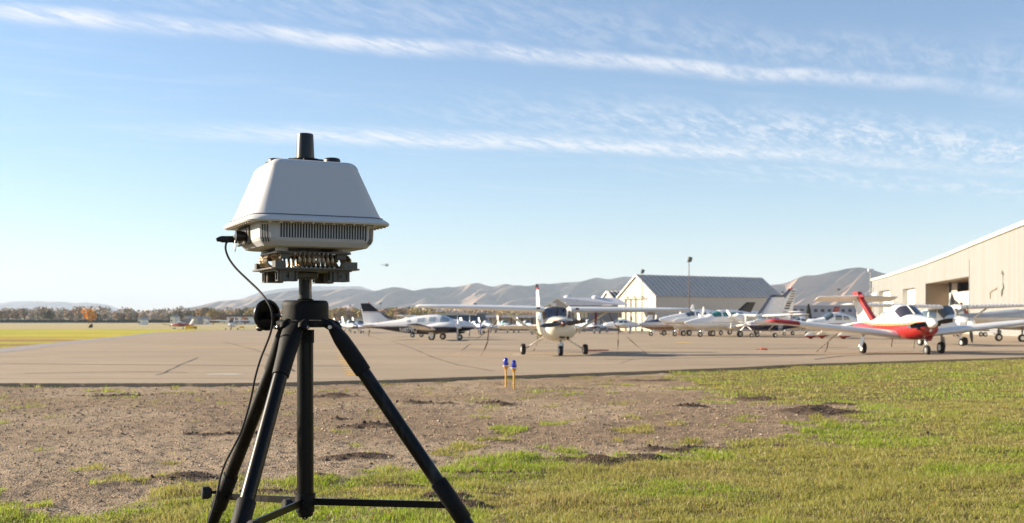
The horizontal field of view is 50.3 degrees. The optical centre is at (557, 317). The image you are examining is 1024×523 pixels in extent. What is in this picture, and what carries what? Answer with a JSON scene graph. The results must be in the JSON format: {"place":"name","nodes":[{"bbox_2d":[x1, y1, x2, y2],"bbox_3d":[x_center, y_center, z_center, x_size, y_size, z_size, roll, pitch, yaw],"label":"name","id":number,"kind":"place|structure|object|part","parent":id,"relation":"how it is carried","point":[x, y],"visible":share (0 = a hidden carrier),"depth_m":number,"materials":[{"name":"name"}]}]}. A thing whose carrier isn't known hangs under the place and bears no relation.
{"place":"outdoors","nodes":[
{"label":"outdoors","id":0,"kind":"place"},
{"bbox_2d":[0,301,140,312],"bbox_3d":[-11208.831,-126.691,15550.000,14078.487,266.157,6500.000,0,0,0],"label":"distant mountain","id":1,"kind":"structure","parent":0,"point":[15,305],"depth_m":14228.39,"materials":[{"name":"grey plant"}]},
{"bbox_2d":[239,286,372,299],"bbox_3d":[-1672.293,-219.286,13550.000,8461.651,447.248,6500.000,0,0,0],"label":"distant mountain","id":2,"kind":"structure","parent":0,"point":[317,288],"depth_m":13055.73,"materials":[{"name":"grey plant"}]},
{"bbox_2d":[27,277,631,317],"bbox_3d":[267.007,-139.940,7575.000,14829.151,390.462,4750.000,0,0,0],"label":"hills","id":3,"kind":"structure","parent":0,"point":[477,293],"depth_m":6165.85,"materials":[{"name":"grey plant"}]},
{"bbox_2d":[0,318,1023,522],"bbox_3d":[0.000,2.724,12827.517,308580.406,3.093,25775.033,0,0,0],"label":"ground","id":4,"kind":"structure","parent":0,"point":[17,334],"depth_m":12.18,"materials":[{"name":"soil"}]},
{"bbox_2d":[0,311,5,318],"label":"tree","id":5,"kind":"object","parent":4,"relation":"on","point":[2,315],"visible":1,"depth_m":765.63,"materials":[{"name":"brown plant"}]},
{"bbox_2d":[5,308,13,319],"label":"tree","id":6,"kind":"object","parent":4,"relation":"on","point":[7,311],"visible":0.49,"depth_m":973.66,"materials":[{"name":"brown plant"}]},
{"bbox_2d":[9,309,19,319],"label":"tree","id":7,"kind":"object","parent":4,"relation":"on","point":[15,314],"visible":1,"depth_m":832.07,"materials":[{"name":"brown plant"}]},
{"bbox_2d":[17,308,28,319],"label":"tree","id":8,"kind":"object","parent":4,"relation":"on","point":[23,312],"visible":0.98,"depth_m":903.39,"materials":[{"name":"brown plant"}]},
{"bbox_2d":[28,310,35,318],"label":"tree","id":9,"kind":"object","parent":4,"relation":"on","point":[32,316],"visible":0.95,"depth_m":774.04,"materials":[{"name":"grey plant"}]},
{"bbox_2d":[34,307,41,319],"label":"tree","id":10,"kind":"object","parent":4,"relation":"on","point":[38,315],"visible":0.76,"depth_m":816.60,"materials":[{"name":"grey plant"}]},
{"bbox_2d":[40,309,55,318],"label":"tree","id":11,"kind":"object","parent":4,"relation":"on","point":[48,314],"visible":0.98,"depth_m":790.01,"materials":[{"name":"green plant"}]},
{"bbox_2d":[56,307,64,319],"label":"tree","id":12,"kind":"object","parent":4,"relation":"on","point":[59,314],"visible":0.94,"depth_m":864.98,"materials":[{"name":"grey plant"}]},
{"bbox_2d":[63,309,74,319],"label":"tree","id":13,"kind":"object","parent":4,"relation":"on","point":[68,314],"visible":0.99,"depth_m":831.01,"materials":[{"name":"brown plant"}]},
{"bbox_2d":[73,306,86,319],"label":"tree","id":14,"kind":"object","parent":4,"relation":"on","point":[77,311],"visible":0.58,"depth_m":899.04,"materials":[{"name":"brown plant"}]},
{"bbox_2d":[81,308,96,323],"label":"tree","id":15,"kind":"object","parent":4,"relation":"on","point":[90,315],"visible":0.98,"depth_m":639.24,"materials":[{"name":"orange plant"}]},
{"bbox_2d":[101,312,109,318],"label":"tree","id":16,"kind":"object","parent":4,"relation":"on","point":[104,315],"visible":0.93,"depth_m":970.22,"materials":[{"name":"brown plant"}]},
{"bbox_2d":[0,319,219,322],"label":"fence","id":17,"kind":"object","parent":4,"relation":"on","point":[79,321],"visible":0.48,"depth_m":744.50,"materials":[{"name":"metal"}]},
{"bbox_2d":[112,311,122,319],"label":"tree","id":18,"kind":"object","parent":4,"relation":"on","point":[118,316],"visible":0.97,"depth_m":781.00,"materials":[{"name":"brown plant"}]},
{"bbox_2d":[125,313,134,319],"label":"tree","id":19,"kind":"object","parent":4,"relation":"on","point":[128,316],"visible":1,"depth_m":775.90,"materials":[{"name":"brown plant"}]},
{"bbox_2d":[137,317,148,324],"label":"house","id":20,"kind":"structure","parent":4,"relation":"on","point":[142,320],"depth_m":521.60,"materials":[{"name":"grey metal"}]},
{"bbox_2d":[170,315,179,323],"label":"house","id":21,"kind":"structure","parent":4,"relation":"on","point":[174,318],"depth_m":592.00,"materials":[{"name":"grey metal"}]},
{"bbox_2d":[172,311,182,317],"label":"tree","id":22,"kind":"object","parent":4,"relation":"on","point":[180,313],"visible":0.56,"depth_m":665.72,"materials":[{"name":"green plant"}]},
{"bbox_2d":[164,319,196,328],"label":"light airplane","id":23,"kind":"object","parent":4,"relation":"on","point":[179,324],"visible":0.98,"depth_m":263.12,"materials":[{"name":"red paint"}]},
{"bbox_2d":[182,310,192,316],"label":"tree","id":24,"kind":"object","parent":4,"relation":"on","point":[188,313],"visible":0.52,"depth_m":725.15,"materials":[{"name":"green plant"}]},
{"bbox_2d":[183,316,192,323],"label":"house","id":25,"kind":"structure","parent":4,"relation":"on","point":[187,319],"depth_m":556.00,"materials":[{"name":"stone"}]},
{"bbox_2d":[185,326,196,329],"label":"airfield sign","id":26,"kind":"object","parent":4,"relation":"on","point":[190,327],"visible":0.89,"depth_m":234.88,"materials":[{"name":"metal"}]},
{"bbox_2d":[192,316,202,324],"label":"house","id":27,"kind":"structure","parent":4,"relation":"on","point":[198,320],"depth_m":533.29,"materials":[{"name":"grey metal"}]},
{"bbox_2d":[195,308,205,316],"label":"tree","id":28,"kind":"object","parent":4,"relation":"on","point":[201,312],"visible":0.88,"depth_m":640.24,"materials":[{"name":"brown plant"}]},
{"bbox_2d":[202,316,210,323],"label":"house","id":29,"kind":"structure","parent":4,"relation":"on","point":[205,318],"depth_m":544.77,"materials":[{"name":"grey metal"}]},
{"bbox_2d":[206,308,218,317],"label":"tree","id":30,"kind":"object","parent":4,"relation":"on","point":[212,313],"visible":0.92,"depth_m":632.31,"materials":[{"name":"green plant"}]},
{"bbox_2d":[208,317,217,323],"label":"tree","id":31,"kind":"object","parent":4,"relation":"on","point":[214,318],"visible":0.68,"depth_m":539.73,"materials":[{"name":"green plant"}]},
{"bbox_2d":[218,312,227,323],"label":"tree","id":32,"kind":"object","parent":4,"relation":"on","point":[223,315],"visible":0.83,"depth_m":636.09,"materials":[{"name":"brown plant"}]},
{"bbox_2d":[228,310,238,314],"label":"tree","id":33,"kind":"object","parent":4,"relation":"on","point":[232,312],"visible":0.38,"depth_m":622.32,"materials":[{"name":"brown plant"}]},
{"bbox_2d":[229,317,239,322],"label":"tree","id":34,"kind":"object","parent":4,"relation":"on","point":[230,318],"visible":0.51,"depth_m":519.61,"materials":[{"name":"brown plant"}]},
{"bbox_2d":[234,309,244,314],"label":"tree","id":35,"kind":"object","parent":4,"relation":"on","point":[241,312],"visible":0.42,"depth_m":671.48,"materials":[{"name":"brown plant"}]},
{"bbox_2d":[225,315,254,323],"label":"building","id":36,"kind":"structure","parent":4,"relation":"on","point":[250,317],"depth_m":560.00,"materials":[{"name":"metal"}]},
{"bbox_2d":[240,316,249,324],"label":"tree","id":37,"kind":"object","parent":4,"relation":"on","point":[244,318],"visible":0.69,"depth_m":519.41,"materials":[{"name":"brown plant"}]},
{"bbox_2d":[243,307,253,314],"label":"tree","id":38,"kind":"object","parent":4,"relation":"on","point":[251,311],"visible":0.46,"depth_m":708.93,"materials":[{"name":"brown plant"}]},
{"bbox_2d":[0,305,544,320],"bbox_3d":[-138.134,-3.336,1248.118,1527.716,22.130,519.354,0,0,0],"label":"woodland","id":39,"kind":"object","parent":4,"relation":"on","point":[130,311],"visible":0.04,"depth_m":1080.63,"materials":[{"name":"brown plant"}]},
{"bbox_2d":[330,310,341,320],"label":"tree","id":40,"kind":"object","parent":4,"relation":"on","point":[335,316],"visible":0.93,"depth_m":527.70,"materials":[{"name":"brown plant"}]},
{"bbox_2d":[201,279,473,522],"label":"tripod","id":41,"kind":"object","parent":4,"relation":"on","point":[302,315],"visible":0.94,"depth_m":3.69,"materials":[{"name":"metal"}]},
{"bbox_2d":[216,133,388,283],"bbox_3d":[-0.881,-0.373,3.721,0.513,0.509,0.476,0,0,-28],"label":"radar unit","id":42,"kind":"object","parent":41,"relation":"on","point":[306,210],"visible":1,"depth_m":3.59,"materials":[{"name":"white plastic"}]},
{"bbox_2d":[207,239,273,522],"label":"cable","id":43,"kind":"object","parent":42,"relation":"hanging from","point":[261,356],"visible":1,"depth_m":3.72,"materials":[{"name":"rubber"}]},
{"bbox_2d":[333,307,346,315],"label":"tree","id":44,"kind":"object","parent":4,"relation":"on","point":[341,311],"visible":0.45,"depth_m":559.06,"materials":[{"name":"brown plant"}]},
{"bbox_2d":[343,310,353,316],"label":"tree","id":45,"kind":"object","parent":4,"relation":"on","point":[348,312],"visible":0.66,"depth_m":654.85,"materials":[{"name":"brown plant"}]},
{"bbox_2d":[347,314,356,320],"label":"tree","id":46,"kind":"object","parent":4,"relation":"on","point":[349,317],"visible":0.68,"depth_m":479.17,"materials":[{"name":"green plant"}]},
{"bbox_2d":[352,308,361,316],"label":"tree","id":47,"kind":"object","parent":4,"relation":"on","point":[355,311],"visible":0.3,"depth_m":655.34,"materials":[{"name":"brown plant"}]},
{"bbox_2d":[387,307,396,319],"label":"tree","id":48,"kind":"object","parent":4,"relation":"on","point":[391,312],"visible":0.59,"depth_m":598.99,"materials":[{"name":"green plant"}]},
{"bbox_2d":[394,308,406,318],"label":"tree","id":49,"kind":"object","parent":4,"relation":"on","point":[400,311],"visible":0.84,"depth_m":560.30,"materials":[{"name":"brown plant"}]},
{"bbox_2d":[407,307,421,315],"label":"tree","id":50,"kind":"object","parent":4,"relation":"on","point":[414,312],"visible":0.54,"depth_m":575.61,"materials":[{"name":"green plant"}]},
{"bbox_2d":[433,312,477,321],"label":"building","id":51,"kind":"structure","parent":4,"relation":"on","point":[463,316],"depth_m":330.00,"materials":[{"name":"grey metal"}]},
{"bbox_2d":[476,313,488,323],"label":"building","id":52,"kind":"structure","parent":4,"relation":"on","point":[482,316],"depth_m":335.00,"materials":[{"name":"stone"}]},
{"bbox_2d":[502,358,509,386],"bbox_3d":[-0.989,1.070,20.723,0.136,0.610,0.136,0,0,0],"label":"taxiway light","id":53,"kind":"object","parent":4,"relation":"on","point":[505,363],"visible":0.98,"depth_m":20.70,"materials":[{"name":"yellow paint"}]},
{"bbox_2d":[0,358,1023,522],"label":"grass","id":54,"kind":"structure","parent":4,"relation":"on","point":[788,481],"depth_m":8.51,"materials":[{"name":"plant"}]},
{"bbox_2d":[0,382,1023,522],"bbox_3d":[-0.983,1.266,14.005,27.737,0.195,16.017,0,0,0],"label":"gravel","id":55,"kind":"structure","parent":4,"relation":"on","point":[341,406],"depth_m":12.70,"materials":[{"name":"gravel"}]},
{"bbox_2d":[0,328,1023,387],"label":"apron","id":56,"kind":"object","parent":4,"relation":"on","point":[387,358],"visible":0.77,"depth_m":39.24,"materials":[{"name":"concrete"}]},
{"bbox_2d":[0,332,163,351],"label":"gravel verge","id":57,"kind":"structure","parent":56,"relation":"on","point":[18,348],"depth_m":66.91,"materials":[{"name":"gravel"}]},
{"bbox_2d":[0,363,240,365],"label":"pavement crack","id":58,"kind":"object","parent":56,"relation":"on","point":[126,364],"visible":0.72,"depth_m":30.27,"materials":[{"name":"asphalt"}]},
{"bbox_2d":[157,358,195,374],"bbox_3d":[-10.456,1.313,30.299,0.131,0.082,12.998,0,0,-15],"label":"pavement crack","id":59,"kind":"object","parent":56,"relation":"on","point":[175,367],"visible":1,"depth_m":28.84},
{"bbox_2d":[204,317,253,329],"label":"light airplane","id":60,"kind":"object","parent":56,"relation":"on","point":[231,324],"visible":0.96,"depth_m":231.26,"materials":[{"name":"white paint"}]},
{"bbox_2d":[151,346,323,346],"bbox_3d":[-16.460,1.515,56.241,9.384,0.020,2.191,0,0,0],"label":"painted line","id":61,"kind":"object","parent":56,"relation":"on","point":[184,346],"visible":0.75,"depth_m":56.56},
{"bbox_2d":[341,317,365,332],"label":"light airplane","id":62,"kind":"object","parent":56,"relation":"on","point":[349,324],"visible":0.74,"depth_m":154.81,"materials":[{"name":"grey paint"}]},
{"bbox_2d":[350,317,369,332],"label":"light airplane","id":63,"kind":"object","parent":56,"relation":"on","point":[358,322],"visible":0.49,"depth_m":164.29,"materials":[{"name":"white paint"}]},
{"bbox_2d":[361,309,435,336],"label":"light airplane","id":64,"kind":"object","parent":56,"relation":"on","point":[405,316],"visible":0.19,"depth_m":105.28,"materials":[{"name":"white paint"}]},
{"bbox_2d":[354,302,475,339],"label":"twin engine airplane","id":65,"kind":"object","parent":56,"relation":"on","point":[432,325],"visible":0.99,"depth_m":85.24,"materials":[{"name":"white paint"}]},
{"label":"side window","id":66,"kind":"part","parent":65,"relation":"part of","materials":[{"name":"blue glass"}]},
{"bbox_2d":[393,341,491,370],"bbox_3d":[-7.167,1.508,53.138,0.579,0.445,55.146,0,0,-11],"label":"pavement crack","id":67,"kind":"object","parent":56,"relation":"on","point":[440,359],"visible":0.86,"depth_m":35.61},
{"bbox_2d":[459,318,502,332],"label":"light airplane","id":68,"kind":"object","parent":56,"relation":"on","point":[477,324],"visible":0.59,"depth_m":159.30,"materials":[{"name":"blue paint"}]},
{"bbox_2d":[477,317,517,332],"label":"light airplane","id":69,"kind":"object","parent":56,"relation":"on","point":[486,323],"visible":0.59,"depth_m":169.38,"materials":[{"name":"beige paint"}]},
{"bbox_2d":[487,315,535,332],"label":"light airplane","id":70,"kind":"object","parent":56,"relation":"on","point":[503,322],"visible":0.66,"depth_m":164.52,"materials":[{"name":"grey paint"}]},
{"bbox_2d":[486,315,537,330],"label":"shelter","id":71,"kind":"object","parent":56,"relation":"on","point":[511,321],"visible":0.34,"depth_m":215.05,"materials":[{"name":"white metal"}]},
{"bbox_2d":[497,317,535,332],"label":"light airplane","id":72,"kind":"object","parent":56,"relation":"on","point":[527,322],"visible":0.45,"depth_m":169.39,"materials":[{"name":"white paint"}]},
{"bbox_2d":[513,354,544,354],"bbox_3d":[-1.083,1.380,40.262,1.175,0.004,0.500,0,0,0],"label":"painted line","id":73,"kind":"object","parent":56,"relation":"on","point":[529,354],"visible":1,"depth_m":40.43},
{"bbox_2d":[416,287,690,355],"bbox_3d":[-0.352,0.068,42.040,10.280,2.663,7.430,1,0,-9],"label":"light airplane","id":74,"kind":"object","parent":56,"relation":"on","point":[555,323],"visible":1,"depth_m":39.90,"materials":[{"name":"beige paint"}]},
{"bbox_2d":[456,314,502,354],"bbox_3d":[-2.925,0.617,39.698,2.151,1.492,0.260,0,0,-41],"label":"tie down strap","id":75,"kind":"object","parent":74,"relation":"attached to","point":[486,331],"visible":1,"depth_m":40.05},
{"bbox_2d":[472,330,488,356],"bbox_3d":[-2.768,0.916,38.337,0.303,0.880,3.173,0,0,10],"label":"tie down strap","id":76,"kind":"object","parent":75,"relation":"hanging from","point":[486,343],"visible":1,"depth_m":39.68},
{"bbox_2d":[608,313,645,353],"bbox_3d":[2.595,0.612,40.489,1.513,1.522,0.107,0,0,17],"label":"tie down strap","id":77,"kind":"object","parent":74,"relation":"attached to","point":[622,332],"visible":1,"depth_m":40.55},
{"bbox_2d":[575,313,625,333],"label":"light airplane","id":78,"kind":"object","parent":56,"relation":"on","point":[592,326],"visible":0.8,"depth_m":150.90,"materials":[{"name":"white paint"}]},
{"bbox_2d":[601,315,652,332],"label":"light airplane","id":79,"kind":"object","parent":56,"relation":"on","point":[628,323],"visible":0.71,"depth_m":169.54,"materials":[{"name":"white paint"}]},
{"bbox_2d":[638,315,685,335],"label":"twin engine airplane","id":80,"kind":"object","parent":56,"relation":"on","point":[654,324],"visible":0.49,"depth_m":117.69,"materials":[{"name":"silver metal"}]},
{"bbox_2d":[636,354,691,354],"bbox_3d":[3.931,1.382,40.481,2.067,0.004,0.500,0,0,0],"label":"painted line","id":81,"kind":"object","parent":56,"relation":"on","point":[663,354],"visible":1,"depth_m":40.43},
{"bbox_2d":[659,302,755,335],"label":"twin engine airplane","id":82,"kind":"object","parent":56,"relation":"on","point":[694,314],"visible":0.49,"depth_m":114.90,"materials":[{"name":"white paint"}]},
{"bbox_2d":[673,295,784,336],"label":"twin engine airplane","id":83,"kind":"object","parent":56,"relation":"on","point":[723,319],"visible":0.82,"depth_m":106.97,"materials":[{"name":"white paint"}]},
{"bbox_2d":[719,287,803,334],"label":"twin engine airplane","id":84,"kind":"object","parent":56,"relation":"on","point":[790,293],"visible":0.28,"depth_m":133.34,"materials":[{"name":"white paint"}]},
{"bbox_2d":[731,313,807,336],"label":"light airplane","id":85,"kind":"object","parent":56,"relation":"on","point":[752,325],"visible":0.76,"depth_m":103.16,"materials":[{"name":"white paint"}]},
{"bbox_2d":[656,351,903,358],"bbox_3d":[8.689,1.383,39.784,17.620,0.084,1.518,0,0,-40],"label":"pavement crack","id":86,"kind":"object","parent":56,"relation":"on","point":[770,356],"visible":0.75,"depth_m":39.10,"materials":[{"name":"asphalt"}]},
{"bbox_2d":[779,307,839,334],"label":"light airplane","id":87,"kind":"object","parent":56,"relation":"on","point":[836,309],"visible":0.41,"depth_m":124.95,"materials":[{"name":"white paint"}]},
{"bbox_2d":[796,312,859,338],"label":"light airplane","id":88,"kind":"object","parent":56,"relation":"on","point":[838,318],"visible":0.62,"depth_m":92.17,"materials":[{"name":"white paint"}]},
{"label":"side window","id":89,"kind":"part","parent":88,"relation":"part of","materials":[{"name":"grey glass"}]},
{"bbox_2d":[819,354,947,358],"bbox_3d":[10.676,1.365,38.352,8.604,0.048,2.354,0,0,-41],"label":"pavement crack","id":90,"kind":"object","parent":56,"relation":"on","point":[869,354],"visible":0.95,"depth_m":39.10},
{"bbox_2d":[765,292,1023,354],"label":"light airplane","id":91,"kind":"object","parent":56,"relation":"on","point":[906,322],"visible":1,"depth_m":41.98,"materials":[{"name":"white paint"}]},
{"bbox_3d":[11.806,0.937,42.358,0.128,0.431,0.420,0,0,-7],"label":"gear door","id":92,"kind":"part","parent":91,"relation":"part of","materials":[{"name":"white paint"}]},
{"bbox_3d":[12.938,-0.114,42.502,0.113,0.387,0.630,0,0,-7],"label":"side window","id":93,"kind":"part","parent":91,"relation":"part of","materials":[{"name":"white glass"}]},
{"bbox_2d":[841,294,1023,345],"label":"light airplane","id":94,"kind":"object","parent":56,"relation":"on","point":[938,312],"visible":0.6,"depth_m":59.15,"materials":[{"name":"white paint"}]},
{"bbox_3d":[20.604,-0.192,59.916,0.101,0.460,0.756,0,0,-14],"label":"side window","id":95,"kind":"part","parent":94,"relation":"part of","materials":[{"name":"blue glass"}]},
{"bbox_2d":[949,291,1023,341],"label":"light airplane","id":96,"kind":"object","parent":56,"relation":"on","point":[1001,315],"visible":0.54,"depth_m":75.48,"materials":[{"name":"white paint"}]},
{"bbox_2d":[510,360,517,388],"bbox_3d":[-0.816,1.081,20.207,0.136,0.580,0.136,0,0,0],"label":"taxiway light","id":97,"kind":"object","parent":4,"relation":"on","point":[513,367],"visible":0.97,"depth_m":20.19,"materials":[{"name":"yellow paint"}]},
{"bbox_2d":[545,295,627,330],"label":"hangar","id":98,"kind":"structure","parent":4,"relation":"on","point":[593,301],"depth_m":205.30,"materials":[{"name":"metal"}]},
{"bbox_2d":[601,290,620,297],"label":"building","id":99,"kind":"structure","parent":4,"relation":"on","point":[610,294],"depth_m":258.55,"materials":[{"name":"metal"}]},
{"bbox_2d":[641,269,644,330],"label":"light pole","id":100,"kind":"object","parent":4,"relation":"on","point":[642,270],"visible":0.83,"depth_m":195.92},
{"bbox_2d":[687,257,692,308],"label":"light pole","id":101,"kind":"object","parent":4,"relation":"on","point":[689,259],"visible":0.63,"depth_m":149.98,"materials":[{"name":"metal"}]},
{"bbox_2d":[616,274,779,330],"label":"hangar","id":102,"kind":"structure","parent":4,"relation":"on","point":[714,293],"depth_m":216.53,"materials":[{"name":"grey metal"}]},
{"bbox_2d":[805,304,811,318],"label":"conifer tree","id":103,"kind":"object","parent":4,"relation":"on","point":[808,310],"visible":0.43,"depth_m":249.72,"materials":[{"name":"green plant"}]},
{"bbox_2d":[789,305,856,319],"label":"building","id":104,"kind":"structure","parent":4,"relation":"on","point":[818,311],"depth_m":300.00,"materials":[{"name":"white metal"}]},
{"bbox_2d":[868,269,873,302],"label":"light pole","id":105,"kind":"object","parent":4,"relation":"on","point":[870,270],"visible":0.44,"depth_m":239.93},
{"bbox_2d":[871,221,1023,335],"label":"hangar","id":106,"kind":"structure","parent":4,"relation":"on","point":[988,269],"depth_m":135.44,"materials":[{"name":"grey metal"}]},
{"bbox_2d":[883,290,889,311],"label":"door","id":107,"kind":"structure","parent":106,"relation":"in","point":[884,292],"depth_m":217.52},
{"bbox_2d":[908,288,914,303],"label":"door","id":108,"kind":"structure","parent":106,"relation":"in","point":[911,292],"depth_m":186.24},
{"bbox_2d":[952,283,957,292],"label":"door","id":109,"kind":"structure","parent":106,"relation":"in","point":[954,285],"depth_m":163.15,"materials":[{"name":"metal"}]},
{"bbox_2d":[949,291,968,333],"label":"door","id":110,"kind":"structure","parent":106,"relation":"in","point":[963,296],"depth_m":150.85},
{"bbox_2d":[0,0,1023,311],"label":"sky","id":111,"kind":"structure","parent":0,"point":[496,142],"materials":[{"name":"blue"}]},
{"bbox_2d":[771,267,886,304],"bbox_3d":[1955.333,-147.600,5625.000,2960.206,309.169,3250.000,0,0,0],"label":"mountain","id":112,"kind":"structure","parent":0,"point":[810,289],"depth_m":4552.98,"materials":[{"name":"grey plant"}]},
{"bbox_2d":[953,330,988,336],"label":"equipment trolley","id":113,"kind":"object","parent":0,"point":[984,334],"visible":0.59,"depth_m":111.08,"materials":[{"name":"metal"}]}
]}

